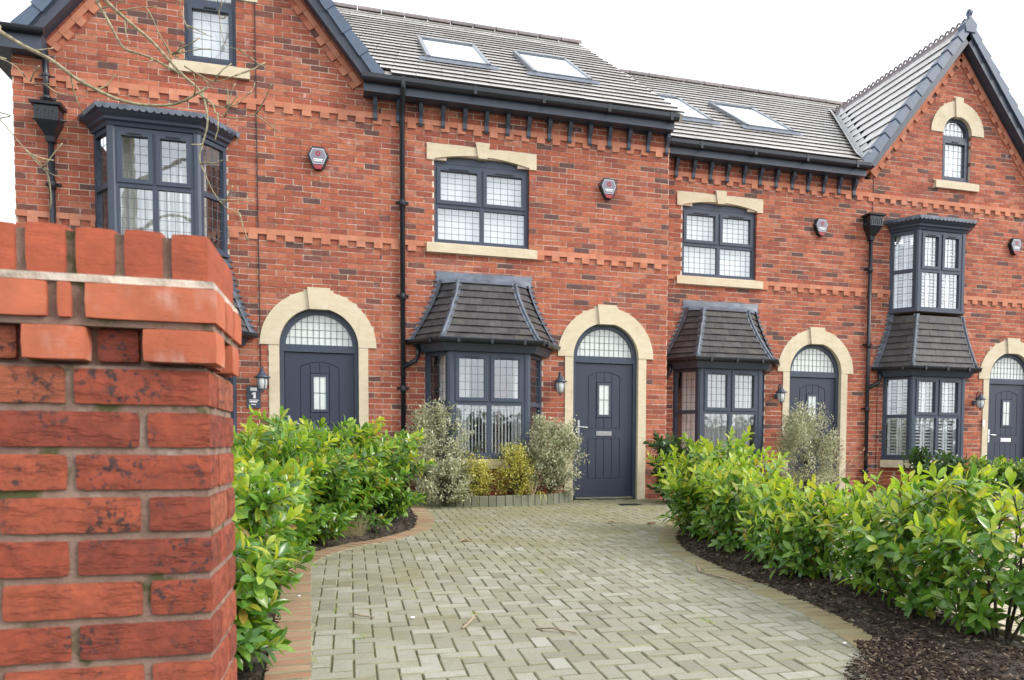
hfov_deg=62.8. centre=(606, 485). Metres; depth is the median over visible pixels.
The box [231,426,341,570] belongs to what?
laurel shrub
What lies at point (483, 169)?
window
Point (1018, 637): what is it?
neighbouring driveway
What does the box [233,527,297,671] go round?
laurel shrub
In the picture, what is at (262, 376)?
wall lamp
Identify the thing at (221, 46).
roller blind
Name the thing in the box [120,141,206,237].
curtain
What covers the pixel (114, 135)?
bay window
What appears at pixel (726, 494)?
laurel shrub
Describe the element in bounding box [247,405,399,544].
laurel shrub
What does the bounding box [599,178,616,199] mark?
alarm box
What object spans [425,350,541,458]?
bay window
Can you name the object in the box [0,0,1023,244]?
sky
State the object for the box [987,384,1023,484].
door
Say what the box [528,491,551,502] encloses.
strap leaf plant
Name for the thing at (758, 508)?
laurel shrub
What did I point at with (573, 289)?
terraced house
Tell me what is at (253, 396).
house number plaque
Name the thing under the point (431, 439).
variegated shrub
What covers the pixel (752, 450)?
laurel shrub
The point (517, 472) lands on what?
golden shrub
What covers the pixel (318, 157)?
alarm box
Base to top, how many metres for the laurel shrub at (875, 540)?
0.990 m
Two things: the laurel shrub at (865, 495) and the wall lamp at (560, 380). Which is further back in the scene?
the wall lamp at (560, 380)
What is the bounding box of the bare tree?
[0,0,281,239]
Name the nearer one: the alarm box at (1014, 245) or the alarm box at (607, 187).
the alarm box at (607, 187)
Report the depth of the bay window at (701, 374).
13.44 m
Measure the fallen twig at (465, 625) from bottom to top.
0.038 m
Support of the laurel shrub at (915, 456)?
on the ground
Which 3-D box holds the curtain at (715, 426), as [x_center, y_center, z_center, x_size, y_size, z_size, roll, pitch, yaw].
[1.836,-1.204,13.848,1.230,1.400,0.038,0,3,-17]
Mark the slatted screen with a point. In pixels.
(485, 407)
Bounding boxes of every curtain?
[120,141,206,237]
[439,356,468,451]
[494,360,505,452]
[512,360,520,451]
[682,372,749,452]
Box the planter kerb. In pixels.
[409,491,571,506]
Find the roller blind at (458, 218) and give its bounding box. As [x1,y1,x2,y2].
[438,172,523,245]
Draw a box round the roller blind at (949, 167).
[944,123,962,177]
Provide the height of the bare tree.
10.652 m
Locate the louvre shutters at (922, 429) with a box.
[887,379,955,454]
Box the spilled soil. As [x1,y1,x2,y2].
[867,642,1023,679]
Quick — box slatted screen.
[456,406,520,452]
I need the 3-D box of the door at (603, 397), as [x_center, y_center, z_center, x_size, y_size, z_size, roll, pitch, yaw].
[-0.033,-0.834,12.453,0.890,1.980,0.114,0,3,-17]
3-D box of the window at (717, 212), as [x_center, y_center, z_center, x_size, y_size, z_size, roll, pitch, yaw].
[1.857,-4.045,13.762,1.344,1.217,0.090,0,3,-17]
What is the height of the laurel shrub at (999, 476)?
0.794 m
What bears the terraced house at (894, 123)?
on the ground
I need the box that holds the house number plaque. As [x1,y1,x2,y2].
[247,386,260,407]
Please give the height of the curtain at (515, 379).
1.400 m
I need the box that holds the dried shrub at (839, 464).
[807,440,868,493]
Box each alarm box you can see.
[307,146,328,170]
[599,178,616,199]
[813,218,828,236]
[1008,238,1021,254]
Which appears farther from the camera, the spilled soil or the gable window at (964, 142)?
the gable window at (964, 142)
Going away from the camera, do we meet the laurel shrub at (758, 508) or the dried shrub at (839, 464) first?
the laurel shrub at (758, 508)
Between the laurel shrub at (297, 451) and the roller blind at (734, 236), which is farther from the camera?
the roller blind at (734, 236)
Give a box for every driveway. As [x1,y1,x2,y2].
[263,498,890,679]
[665,495,1023,644]
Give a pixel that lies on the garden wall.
(119, 358)
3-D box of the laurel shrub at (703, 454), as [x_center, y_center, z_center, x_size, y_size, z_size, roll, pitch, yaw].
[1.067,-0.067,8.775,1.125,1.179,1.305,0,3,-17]
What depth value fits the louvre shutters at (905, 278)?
14.61 m
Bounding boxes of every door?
[285,352,353,446]
[575,363,631,496]
[788,377,834,491]
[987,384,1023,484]
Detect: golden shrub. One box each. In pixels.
[457,450,498,495]
[489,436,540,495]
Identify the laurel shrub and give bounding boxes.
[231,405,339,545]
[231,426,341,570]
[232,452,321,597]
[232,454,307,629]
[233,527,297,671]
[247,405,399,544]
[306,416,394,532]
[332,427,435,520]
[643,430,710,502]
[644,425,770,524]
[652,450,790,538]
[689,439,759,466]
[689,452,794,552]
[735,471,835,564]
[736,474,855,581]
[816,461,957,597]
[831,460,1014,618]
[901,446,969,498]
[903,462,1023,641]
[957,453,1018,499]
[993,455,1023,494]
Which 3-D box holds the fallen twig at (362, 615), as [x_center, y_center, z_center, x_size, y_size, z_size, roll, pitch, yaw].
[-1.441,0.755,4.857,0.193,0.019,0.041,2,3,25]
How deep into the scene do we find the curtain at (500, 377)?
11.99 m
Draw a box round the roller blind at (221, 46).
[193,0,230,59]
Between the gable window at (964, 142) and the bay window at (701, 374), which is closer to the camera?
the bay window at (701, 374)
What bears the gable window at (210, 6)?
in the terraced house at (302, 262)
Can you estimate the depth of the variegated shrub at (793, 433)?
13.33 m
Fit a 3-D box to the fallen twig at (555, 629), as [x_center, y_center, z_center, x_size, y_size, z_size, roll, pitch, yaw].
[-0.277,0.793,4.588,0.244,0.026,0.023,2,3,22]
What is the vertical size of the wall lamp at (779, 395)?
0.352 m
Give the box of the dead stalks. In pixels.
[529,482,539,496]
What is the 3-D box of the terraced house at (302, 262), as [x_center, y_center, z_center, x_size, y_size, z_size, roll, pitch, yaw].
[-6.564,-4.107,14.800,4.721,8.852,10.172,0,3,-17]
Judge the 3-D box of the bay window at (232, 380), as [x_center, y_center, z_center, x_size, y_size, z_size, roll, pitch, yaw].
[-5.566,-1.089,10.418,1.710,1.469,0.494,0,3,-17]
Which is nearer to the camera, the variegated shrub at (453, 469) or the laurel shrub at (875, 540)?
the laurel shrub at (875, 540)
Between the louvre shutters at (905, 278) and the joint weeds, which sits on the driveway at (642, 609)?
the joint weeds
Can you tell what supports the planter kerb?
on the driveway at (642, 609)
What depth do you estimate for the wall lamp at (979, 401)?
15.16 m
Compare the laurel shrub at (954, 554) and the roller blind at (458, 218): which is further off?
the roller blind at (458, 218)
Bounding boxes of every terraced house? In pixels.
[0,0,384,466]
[333,1,684,504]
[617,68,871,494]
[830,9,1023,496]
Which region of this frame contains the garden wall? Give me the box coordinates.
[0,221,241,679]
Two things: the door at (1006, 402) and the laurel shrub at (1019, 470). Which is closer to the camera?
the laurel shrub at (1019, 470)
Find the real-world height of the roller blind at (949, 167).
1.310 m
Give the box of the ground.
[842,494,1023,643]
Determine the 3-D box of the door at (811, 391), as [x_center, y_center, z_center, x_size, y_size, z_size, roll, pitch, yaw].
[3.582,-0.887,14.472,0.890,1.980,0.114,0,3,-17]
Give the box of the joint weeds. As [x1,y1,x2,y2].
[298,528,714,663]
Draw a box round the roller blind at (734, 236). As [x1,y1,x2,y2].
[684,215,748,276]
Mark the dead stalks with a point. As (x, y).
(532, 488)
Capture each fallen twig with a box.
[349,613,374,617]
[461,612,477,628]
[536,627,576,632]
[696,562,751,586]
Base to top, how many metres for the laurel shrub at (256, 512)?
0.996 m
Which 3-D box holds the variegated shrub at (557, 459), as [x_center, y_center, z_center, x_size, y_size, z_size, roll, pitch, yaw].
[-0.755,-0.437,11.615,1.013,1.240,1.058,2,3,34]
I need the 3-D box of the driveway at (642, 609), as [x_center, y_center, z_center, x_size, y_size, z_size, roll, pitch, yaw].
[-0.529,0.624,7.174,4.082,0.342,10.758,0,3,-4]
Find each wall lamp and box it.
[254,366,270,392]
[554,372,566,395]
[774,384,786,404]
[972,391,985,409]
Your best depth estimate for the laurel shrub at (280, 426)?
6.51 m
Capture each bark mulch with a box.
[237,506,417,679]
[675,523,1023,679]
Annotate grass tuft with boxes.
[339,508,369,536]
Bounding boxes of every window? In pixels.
[94,125,229,257]
[184,0,235,66]
[229,376,236,447]
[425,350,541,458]
[434,158,528,248]
[673,368,764,459]
[682,204,754,279]
[881,376,964,459]
[888,229,965,317]
[942,118,968,182]
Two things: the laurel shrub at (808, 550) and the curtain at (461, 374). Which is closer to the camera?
the laurel shrub at (808, 550)
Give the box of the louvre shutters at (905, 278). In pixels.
[894,235,956,308]
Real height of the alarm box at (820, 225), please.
0.295 m
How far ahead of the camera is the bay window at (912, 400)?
14.62 m
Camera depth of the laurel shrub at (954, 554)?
4.45 m
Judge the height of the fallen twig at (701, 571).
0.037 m
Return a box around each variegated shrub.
[405,397,486,499]
[414,452,476,506]
[509,410,589,494]
[770,398,846,497]
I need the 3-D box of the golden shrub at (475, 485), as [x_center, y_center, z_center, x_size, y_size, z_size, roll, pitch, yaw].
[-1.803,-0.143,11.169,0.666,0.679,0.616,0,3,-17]
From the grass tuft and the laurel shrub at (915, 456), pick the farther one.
the laurel shrub at (915, 456)
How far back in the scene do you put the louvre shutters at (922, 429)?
14.72 m
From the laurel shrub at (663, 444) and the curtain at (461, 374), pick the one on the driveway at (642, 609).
the laurel shrub at (663, 444)
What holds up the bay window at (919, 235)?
in the terraced house at (894, 123)

